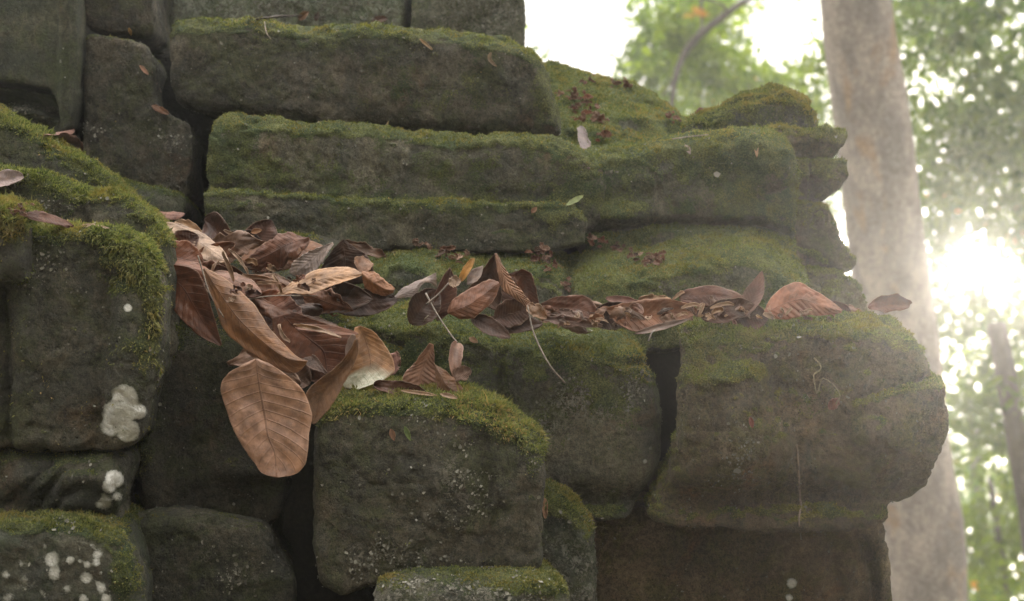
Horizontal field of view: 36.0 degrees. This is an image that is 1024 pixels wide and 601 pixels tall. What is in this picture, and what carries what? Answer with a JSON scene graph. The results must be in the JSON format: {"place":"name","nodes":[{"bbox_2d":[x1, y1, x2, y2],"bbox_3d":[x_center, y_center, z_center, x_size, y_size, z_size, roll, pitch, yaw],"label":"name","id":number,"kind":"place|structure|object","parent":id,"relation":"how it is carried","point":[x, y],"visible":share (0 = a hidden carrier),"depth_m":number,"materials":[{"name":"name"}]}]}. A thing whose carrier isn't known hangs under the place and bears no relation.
{"place":"outdoors","nodes":[
{"label":"outdoors","id":0,"kind":"place"},
{"bbox_2d":[511,269,538,305],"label":"dead leaf","id":1,"kind":"object","parent":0,"point":[523,279],"visible":0.66,"depth_m":2.15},
{"bbox_2d":[524,0,1023,600],"label":"sky","id":2,"kind":"structure","parent":0,"point":[578,33],"materials":[{"name":"white"}]},
{"bbox_2d":[921,134,1023,441],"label":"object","id":3,"kind":"object","parent":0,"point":[959,224],"visible":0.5,"depth_m":13.91,"materials":[{"name":"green plant"}]},
{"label":"dead leaf","id":4,"kind":"object","parent":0,"visible":0},
{"bbox_2d":[252,296,292,319],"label":"dead leaf","id":5,"kind":"object","parent":4,"relation":"on","point":[266,308],"visible":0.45,"depth_m":2.12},
{"bbox_2d":[259,289,302,331],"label":"dead leaf","id":6,"kind":"object","parent":5,"relation":"on","point":[284,302],"visible":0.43,"depth_m":2.14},
{"bbox_2d":[268,303,322,330],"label":"dead leaf","id":7,"kind":"object","parent":6,"relation":"on","point":[313,309],"visible":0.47,"depth_m":2.13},
{"bbox_2d":[277,267,361,294],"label":"dead leaf","id":8,"kind":"object","parent":5,"relation":"on","point":[328,277],"visible":1,"depth_m":2.12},
{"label":"ground","id":9,"kind":"structure","parent":0,"visible":0},
{"bbox_2d":[0,494,153,600],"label":"stone block","id":10,"kind":"structure","parent":9,"relation":"on","point":[51,554],"depth_m":1.87,"materials":[{"name":"stone"}]},
{"bbox_2d":[0,442,140,518],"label":"stone block","id":11,"kind":"structure","parent":10,"relation":"on","point":[104,482],"depth_m":1.95,"materials":[{"name":"stone"}]},
{"bbox_2d":[0,217,182,451],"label":"stone block","id":12,"kind":"structure","parent":11,"relation":"on","point":[85,337],"depth_m":1.94,"materials":[{"name":"stone"}]},
{"bbox_2d":[0,189,49,287],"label":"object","id":13,"kind":"structure","parent":12,"relation":"on","point":[16,252],"depth_m":1.91,"materials":[{"name":"stone"}]},
{"bbox_2d":[0,169,23,186],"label":"dead leaf","id":14,"kind":"object","parent":13,"relation":"on","point":[7,178],"visible":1,"depth_m":2.06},
{"bbox_2d":[25,211,73,227],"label":"dead leaf","id":15,"kind":"object","parent":12,"relation":"on","point":[41,216],"visible":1,"depth_m":1.94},
{"bbox_2d":[0,162,179,356],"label":"mossy mound","id":16,"kind":"object","parent":12,"relation":"on","point":[63,197],"visible":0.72,"depth_m":2.07,"materials":[{"name":"plant"}]},
{"bbox_2d":[0,103,172,221],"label":"mossy mound","id":17,"kind":"object","parent":16,"relation":"on","point":[24,142],"visible":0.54,"depth_m":2.21,"materials":[{"name":"plant"}]},
{"bbox_2d":[57,132,83,150],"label":"dead leaf","id":18,"kind":"object","parent":17,"relation":"on","point":[73,140],"visible":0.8,"depth_m":2.39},
{"bbox_2d":[123,176,201,226],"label":"stone block","id":19,"kind":"structure","parent":17,"relation":"on","point":[162,198],"depth_m":2.47,"materials":[{"name":"stone"}]},
{"bbox_2d":[82,34,203,201],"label":"stone block","id":20,"kind":"structure","parent":19,"relation":"on","point":[130,133],"depth_m":2.52,"materials":[{"name":"stone"}]},
{"bbox_2d":[85,0,172,54],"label":"stone block","id":21,"kind":"structure","parent":20,"relation":"on","point":[146,22],"depth_m":2.56,"materials":[{"name":"stone"}]},
{"bbox_2d":[175,260,207,279],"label":"dead leaf","id":22,"kind":"object","parent":16,"relation":"on","point":[194,265],"visible":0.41,"depth_m":2.11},
{"bbox_2d":[174,230,198,246],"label":"dead leaf","id":23,"kind":"object","parent":12,"relation":"on","point":[189,235],"visible":0.41,"depth_m":2.20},
{"bbox_2d":[175,240,203,264],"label":"dead leaf","id":24,"kind":"object","parent":12,"relation":"on","point":[186,250],"visible":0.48,"depth_m":2.14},
{"bbox_2d":[174,265,221,345],"bbox_3d":[-0.430,0.005,2.075,0.099,0.112,0.020,0,-14,0],"label":"dead leaf","id":25,"kind":"object","parent":12,"relation":"on","point":[193,310],"visible":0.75,"depth_m":2.08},
{"bbox_2d":[138,505,296,600],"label":"stone block","id":26,"kind":"structure","parent":9,"relation":"on","point":[196,553],"depth_m":2.04,"materials":[{"name":"stone"}]},
{"bbox_2d":[135,227,352,523],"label":"stone block","id":27,"kind":"structure","parent":26,"relation":"on","point":[192,451],"depth_m":2.12,"materials":[{"name":"stone"}]},
{"bbox_2d":[203,260,227,285],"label":"dead leaf","id":28,"kind":"object","parent":27,"relation":"on","point":[208,264],"visible":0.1,"depth_m":2.15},
{"bbox_2d":[166,222,228,262],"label":"dead leaf","id":29,"kind":"object","parent":28,"relation":"on","point":[211,252],"visible":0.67,"depth_m":2.19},
{"bbox_2d":[202,212,230,238],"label":"dead leaf","id":30,"kind":"object","parent":27,"relation":"on","point":[214,224],"visible":0.49,"depth_m":2.28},
{"bbox_2d":[214,270,261,294],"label":"dead leaf","id":31,"kind":"object","parent":27,"relation":"on","point":[239,279],"visible":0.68,"depth_m":2.12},
{"bbox_2d":[212,230,265,263],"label":"dead leaf","id":32,"kind":"object","parent":27,"relation":"on","point":[245,242],"visible":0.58,"depth_m":2.21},
{"bbox_2d":[227,349,254,366],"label":"dead leaf","id":33,"kind":"object","parent":27,"relation":"on","point":[243,357],"visible":0.27,"depth_m":2.10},
{"bbox_2d":[245,219,277,241],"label":"dead leaf","id":34,"kind":"object","parent":27,"relation":"on","point":[267,227],"visible":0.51,"depth_m":2.34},
{"bbox_2d":[245,277,291,300],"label":"dead leaf","id":35,"kind":"object","parent":27,"relation":"on","point":[268,287],"visible":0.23,"depth_m":2.17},
{"bbox_2d":[245,232,309,270],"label":"dead leaf","id":36,"kind":"object","parent":27,"relation":"on","point":[278,250],"visible":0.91,"depth_m":2.22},
{"bbox_2d":[241,240,322,270],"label":"dead leaf","id":37,"kind":"object","parent":27,"relation":"on","point":[312,245],"visible":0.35,"depth_m":2.24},
{"bbox_2d":[289,242,333,276],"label":"dead leaf","id":38,"kind":"object","parent":27,"relation":"on","point":[309,262],"visible":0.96,"depth_m":2.19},
{"bbox_2d":[301,288,353,316],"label":"dead leaf","id":39,"kind":"object","parent":27,"relation":"on","point":[326,300],"visible":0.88,"depth_m":2.14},
{"bbox_2d":[291,282,372,313],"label":"dead leaf","id":40,"kind":"object","parent":27,"relation":"on","point":[354,297],"visible":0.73,"depth_m":2.15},
{"bbox_2d":[355,246,571,320],"bbox_3d":[-0.129,-0.008,2.486,0.459,0.259,0.327,0,-14,0],"label":"ledge stone","id":41,"kind":"object","parent":27,"relation":"on","point":[397,269],"visible":0.16,"depth_m":2.35,"materials":[{"name":"stone"}]},
{"bbox_2d":[203,185,586,253],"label":"stone block","id":42,"kind":"structure","parent":41,"relation":"on","point":[463,224],"depth_m":2.39,"materials":[{"name":"stone"}]},
{"bbox_2d":[205,111,605,228],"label":"stone block","id":43,"kind":"structure","parent":42,"relation":"on","point":[282,154],"depth_m":2.43,"materials":[{"name":"stone"}]},
{"bbox_2d":[169,15,560,135],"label":"stone block","id":44,"kind":"structure","parent":43,"relation":"on","point":[382,73],"depth_m":2.52,"materials":[{"name":"stone"}]},
{"bbox_2d":[169,0,411,31],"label":"stone block","id":45,"kind":"structure","parent":44,"relation":"on","point":[344,12],"depth_m":2.86,"materials":[{"name":"stone"}]},
{"bbox_2d":[410,0,525,46],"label":"stone block","id":46,"kind":"structure","parent":44,"relation":"on","point":[507,18],"depth_m":2.86,"materials":[{"name":"stone"}]},
{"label":"dead leaf","id":47,"kind":"object","parent":27,"relation":"on","visible":0},
{"bbox_2d":[199,241,235,260],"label":"dead leaf","id":48,"kind":"object","parent":47,"relation":"on","point":[225,246],"visible":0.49,"depth_m":2.19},
{"bbox_2d":[79,53,680,600],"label":"stone wall","id":49,"kind":"structure","parent":9,"relation":"on","point":[299,513],"depth_m":2.74,"materials":[{"name":"stone"}]},
{"bbox_2d":[0,87,80,140],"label":"stone block","id":50,"kind":"structure","parent":49,"relation":"on","point":[41,109],"depth_m":2.53,"materials":[{"name":"stone"}]},
{"bbox_2d":[0,0,100,130],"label":"stone block","id":51,"kind":"structure","parent":50,"relation":"on","point":[42,47],"depth_m":2.50,"materials":[{"name":"stone"}]},
{"bbox_2d":[373,558,569,600],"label":"stone block","id":52,"kind":"structure","parent":9,"relation":"on","point":[546,581],"depth_m":1.93,"materials":[{"name":"stone"}]},
{"bbox_2d":[312,374,551,594],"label":"stone block","id":53,"kind":"structure","parent":52,"relation":"on","point":[460,480],"depth_m":1.99,"materials":[{"name":"stone"}]},
{"bbox_2d":[221,359,311,477],"bbox_3d":[-0.308,0.146,1.968,0.116,0.148,0.018,1,-14,-3],"label":"dead leaf","id":54,"kind":"object","parent":53,"relation":"on","point":[268,409],"visible":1,"depth_m":1.97,"materials":[{"name":"plant"}]},
{"bbox_2d":[296,358,311,387],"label":"dead leaf","id":55,"kind":"object","parent":53,"relation":"on","point":[304,374],"visible":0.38,"depth_m":2.06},
{"bbox_2d":[271,312,349,382],"bbox_3d":[-0.264,0.063,2.082,0.109,0.096,0.021,0,-14,-2],"label":"dead leaf","id":56,"kind":"object","parent":53,"relation":"on","point":[327,350],"visible":0.61,"depth_m":2.09,"materials":[{"name":"plant"}]},
{"bbox_2d":[303,354,326,374],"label":"dead leaf","id":57,"kind":"object","parent":56,"relation":"on","point":[314,364],"visible":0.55,"depth_m":2.08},
{"bbox_2d":[295,324,357,334],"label":"dead leaf","id":58,"kind":"object","parent":53,"relation":"on","point":[336,330],"visible":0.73,"depth_m":2.05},
{"bbox_2d":[306,338,358,423],"bbox_3d":[-0.227,0.102,1.996,0.069,0.108,0.016,-5,-15,18],"label":"dead leaf","id":59,"kind":"object","parent":53,"relation":"on","point":[323,392],"visible":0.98,"depth_m":2.00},
{"bbox_2d":[203,268,306,372],"bbox_3d":[-0.331,0.023,2.027,0.148,0.146,0.014,-3,-14,12],"label":"dead leaf","id":60,"kind":"object","parent":59,"relation":"on","point":[244,325],"visible":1,"depth_m":2.02,"materials":[{"name":"plant"}]},
{"bbox_2d":[354,256,373,272],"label":"dead leaf","id":61,"kind":"object","parent":53,"relation":"on","point":[362,263],"visible":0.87,"depth_m":2.16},
{"bbox_2d":[343,326,394,389],"bbox_3d":[-0.186,0.074,2.050,0.068,0.085,0.021,0,-14,0],"label":"dead leaf","id":62,"kind":"object","parent":53,"relation":"on","point":[374,362],"visible":0.85,"depth_m":2.05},
{"bbox_2d":[362,271,394,295],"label":"dead leaf","id":63,"kind":"object","parent":53,"relation":"on","point":[375,282],"visible":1,"depth_m":2.10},
{"bbox_2d":[373,380,424,395],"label":"dead leaf","id":64,"kind":"object","parent":53,"relation":"on","point":[384,385],"visible":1,"depth_m":2.03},
{"bbox_2d":[394,273,436,297],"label":"dead leaf","id":65,"kind":"object","parent":53,"relation":"on","point":[411,290],"visible":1,"depth_m":2.14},
{"bbox_2d":[402,343,436,384],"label":"dead leaf","id":66,"kind":"object","parent":53,"relation":"on","point":[420,370],"visible":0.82,"depth_m":2.05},
{"bbox_2d":[407,288,440,325],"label":"dead leaf","id":67,"kind":"object","parent":53,"relation":"on","point":[419,310],"visible":0.92,"depth_m":2.15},
{"bbox_2d":[425,293,463,376],"bbox_3d":[-0.088,0.047,2.081,0.026,0.130,0.073,8,-16,-30],"label":"dead leaf","id":68,"kind":"object","parent":53,"relation":"on","point":[455,354],"visible":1,"depth_m":2.05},
{"bbox_2d":[434,365,462,393],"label":"dead leaf","id":69,"kind":"object","parent":53,"relation":"on","point":[443,377],"visible":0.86,"depth_m":2.03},
{"bbox_2d":[451,365,471,381],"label":"dead leaf","id":70,"kind":"object","parent":53,"relation":"on","point":[464,372],"visible":1,"depth_m":2.04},
{"bbox_2d":[447,279,499,318],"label":"dead leaf","id":71,"kind":"object","parent":53,"relation":"on","point":[473,302],"visible":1,"depth_m":2.10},
{"bbox_2d":[467,266,482,284],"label":"dead leaf","id":72,"kind":"object","parent":53,"relation":"on","point":[474,275],"visible":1,"depth_m":2.14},
{"bbox_2d":[471,314,510,338],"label":"dead leaf","id":73,"kind":"object","parent":53,"relation":"on","point":[487,324],"visible":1,"depth_m":2.09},
{"bbox_2d":[494,298,528,328],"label":"dead leaf","id":74,"kind":"object","parent":53,"relation":"on","point":[517,309],"visible":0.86,"depth_m":2.12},
{"bbox_2d":[495,253,529,306],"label":"dead leaf","id":75,"kind":"object","parent":53,"relation":"on","point":[508,285],"visible":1,"depth_m":2.11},
{"bbox_2d":[490,313,542,333],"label":"dead leaf","id":76,"kind":"object","parent":53,"relation":"on","point":[525,326],"visible":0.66,"depth_m":2.12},
{"bbox_2d":[542,478,598,600],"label":"stone block","id":77,"kind":"structure","parent":9,"relation":"on","point":[568,542],"depth_m":2.10,"materials":[{"name":"stone"}]},
{"bbox_2d":[348,298,662,520],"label":"stone block","id":78,"kind":"structure","parent":77,"relation":"on","point":[598,415],"depth_m":2.17,"materials":[{"name":"stone"}]},
{"bbox_2d":[321,239,373,284],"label":"dead leaf","id":79,"kind":"object","parent":78,"relation":"on","point":[343,253],"visible":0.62,"depth_m":2.20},
{"bbox_2d":[345,239,385,257],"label":"dead leaf","id":80,"kind":"object","parent":78,"relation":"on","point":[366,249],"visible":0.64,"depth_m":2.24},
{"bbox_2d":[339,288,397,316],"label":"dead leaf","id":81,"kind":"object","parent":78,"relation":"on","point":[378,303],"visible":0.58,"depth_m":2.17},
{"bbox_2d":[433,268,456,320],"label":"dead leaf","id":82,"kind":"object","parent":78,"relation":"on","point":[448,293],"visible":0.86,"depth_m":2.17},
{"bbox_2d":[465,253,501,309],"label":"dead leaf","id":83,"kind":"object","parent":78,"relation":"on","point":[489,270],"visible":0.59,"depth_m":2.15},
{"bbox_2d":[526,302,565,383],"bbox_3d":[0.043,0.055,2.072,0.049,0.111,0.026,-6,-15,23],"label":"dead leaf","id":84,"kind":"object","parent":78,"relation":"on","point":[536,310],"visible":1,"depth_m":2.09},
{"bbox_2d":[544,314,602,327],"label":"dead leaf","id":85,"kind":"object","parent":78,"relation":"on","point":[584,323],"visible":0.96,"depth_m":2.10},
{"bbox_2d":[596,301,623,330],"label":"dead leaf","id":86,"kind":"object","parent":78,"relation":"on","point":[606,325],"visible":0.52,"depth_m":2.14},
{"bbox_2d":[541,295,599,322],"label":"dead leaf","id":87,"kind":"object","parent":86,"relation":"on","point":[585,305],"visible":0.58,"depth_m":2.15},
{"bbox_2d":[566,226,809,353],"bbox_3d":[0.268,-0.016,2.484,0.393,0.267,0.324,0,-14,0],"label":"ledge stone","id":88,"kind":"object","parent":78,"relation":"on","point":[740,260],"visible":0.5,"depth_m":2.34,"materials":[{"name":"stone"}]},
{"bbox_2d":[543,59,688,147],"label":"stone slope","id":89,"kind":"structure","parent":88,"relation":"on","point":[635,112],"depth_m":2.75,"materials":[{"name":"stone"}]},
{"bbox_2d":[576,122,801,253],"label":"stone block","id":90,"kind":"structure","parent":88,"relation":"on","point":[665,187],"depth_m":2.44,"materials":[{"name":"stone"}]},
{"bbox_2d":[577,125,590,168],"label":"dead leaf","id":91,"kind":"object","parent":90,"relation":"on","point":[582,134],"visible":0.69,"depth_m":2.57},
{"bbox_2d":[525,0,833,124],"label":"tree","id":92,"kind":"object","parent":9,"relation":"on","point":[635,45],"visible":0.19,"depth_m":13.88,"materials":[{"name":"green plant"}]},
{"bbox_2d":[620,0,832,126],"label":"tree","id":93,"kind":"object","parent":9,"relation":"on","point":[690,28],"visible":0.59,"depth_m":11.94,"materials":[{"name":"green plant"}]},
{"bbox_2d":[593,484,891,600],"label":"stone block","id":94,"kind":"structure","parent":9,"relation":"on","point":[641,555],"depth_m":2.24,"materials":[{"name":"stone"}]},
{"bbox_2d":[643,305,948,533],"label":"stone block","id":95,"kind":"structure","parent":94,"relation":"on","point":[869,448],"depth_m":2.10,"materials":[{"name":"stone"}]},
{"bbox_2d":[607,298,696,331],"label":"dead leaf","id":96,"kind":"object","parent":95,"relation":"on","point":[652,307],"visible":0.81,"depth_m":2.12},
{"bbox_2d":[635,319,688,333],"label":"dead leaf","id":97,"kind":"object","parent":95,"relation":"on","point":[662,326],"visible":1,"depth_m":2.09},
{"bbox_2d":[679,285,741,305],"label":"dead leaf","id":98,"kind":"object","parent":95,"relation":"on","point":[700,294],"visible":0.59,"depth_m":2.18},
{"bbox_2d":[701,297,755,322],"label":"dead leaf","id":99,"kind":"object","parent":95,"relation":"on","point":[731,312],"visible":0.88,"depth_m":2.13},
{"bbox_2d":[737,271,764,320],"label":"dead leaf","id":100,"kind":"object","parent":95,"relation":"on","point":[753,292],"visible":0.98,"depth_m":2.14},
{"bbox_2d":[736,303,767,329],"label":"dead leaf","id":101,"kind":"object","parent":95,"relation":"on","point":[747,321],"visible":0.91,"depth_m":2.13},
{"bbox_2d":[764,282,841,319],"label":"dead leaf","id":102,"kind":"object","parent":95,"relation":"on","point":[797,296],"visible":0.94,"depth_m":2.12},
{"bbox_2d":[765,120,867,311],"bbox_3d":[0.489,-0.112,2.665,0.170,0.414,0.387,0,-14,0],"label":"moulded stone","id":103,"kind":"object","parent":95,"relation":"on","point":[827,259],"visible":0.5,"depth_m":2.52,"materials":[{"name":"stone"}]},
{"bbox_2d":[679,81,819,132],"bbox_3d":[0.391,-0.307,2.686,0.231,0.144,0.265,0,-14,0],"label":"capstone","id":104,"kind":"object","parent":103,"relation":"on","point":[771,102],"visible":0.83,"depth_m":2.57,"materials":[{"name":"stone"}]},
{"bbox_2d":[868,293,911,312],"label":"dead leaf","id":105,"kind":"object","parent":95,"relation":"on","point":[890,303],"visible":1,"depth_m":2.19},
{"bbox_2d":[655,88,1009,501],"bbox_3d":[3.314,1.220,17.803,4.934,7.412,2.793,0,-14,0],"label":"tree","id":106,"kind":"object","parent":9,"relation":"on","point":[832,209],"depth_m":17.82,"materials":[{"name":"green plant"}]},
{"bbox_2d":[820,0,967,600],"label":"tree","id":107,"kind":"object","parent":9,"relation":"on","point":[925,541],"visible":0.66,"depth_m":7.35,"materials":[{"name":"grey plant"}]},
{"bbox_2d":[810,0,1023,214],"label":"tree","id":108,"kind":"object","parent":9,"relation":"on","point":[928,158],"visible":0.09,"depth_m":12.74,"materials":[{"name":"green plant"}]},
{"bbox_2d":[830,0,1023,308],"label":"tree","id":109,"kind":"object","parent":9,"relation":"on","point":[928,128],"visible":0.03,"depth_m":17.21,"materials":[{"name":"green plant"}]},
{"bbox_2d":[892,0,1023,239],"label":"tree","id":110,"kind":"object","parent":9,"relation":"on","point":[979,131],"visible":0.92,"depth_m":11.12,"materials":[{"name":"green plant"}]},
{"bbox_2d":[925,208,1023,596],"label":"tree","id":111,"kind":"object","parent":9,"relation":"on","point":[985,311],"visible":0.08,"depth_m":21.21,"materials":[{"name":"green plant"}]},
{"bbox_2d":[927,239,1023,600],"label":"tree","id":112,"kind":"object","parent":9,"relation":"on","point":[996,276],"visible":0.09,"depth_m":16.04,"materials":[{"name":"green plant"}]},
{"bbox_2d":[938,262,1023,600],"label":"tree","id":113,"kind":"object","parent":9,"relation":"on","point":[970,467],"visible":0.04,"depth_m":23.62,"materials":[{"name":"green plant"}]},
{"bbox_2d":[944,329,1023,598],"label":"tree","id":114,"kind":"object","parent":9,"relation":"on","point":[968,470],"visible":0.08,"depth_m":19.99,"materials":[{"name":"green plant"}]},
{"bbox_2d":[945,322,1023,558],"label":"tree","id":115,"kind":"object","parent":9,"relation":"on","point":[1008,380],"visible":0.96,"depth_m":11.89,"materials":[{"name":"green plant"}]},
{"bbox_2d":[953,449,1023,600],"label":"tree","id":116,"kind":"object","parent":9,"relation":"on","point":[995,559],"visible":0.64,"depth_m":14.73,"materials":[{"name":"green plant"}]},
{"bbox_2d":[982,580,1023,600],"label":"bush","id":117,"kind":"object","parent":9,"relation":"on","point":[1014,587],"visible":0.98,"depth_m":13.00,"materials":[{"name":"green plant"}]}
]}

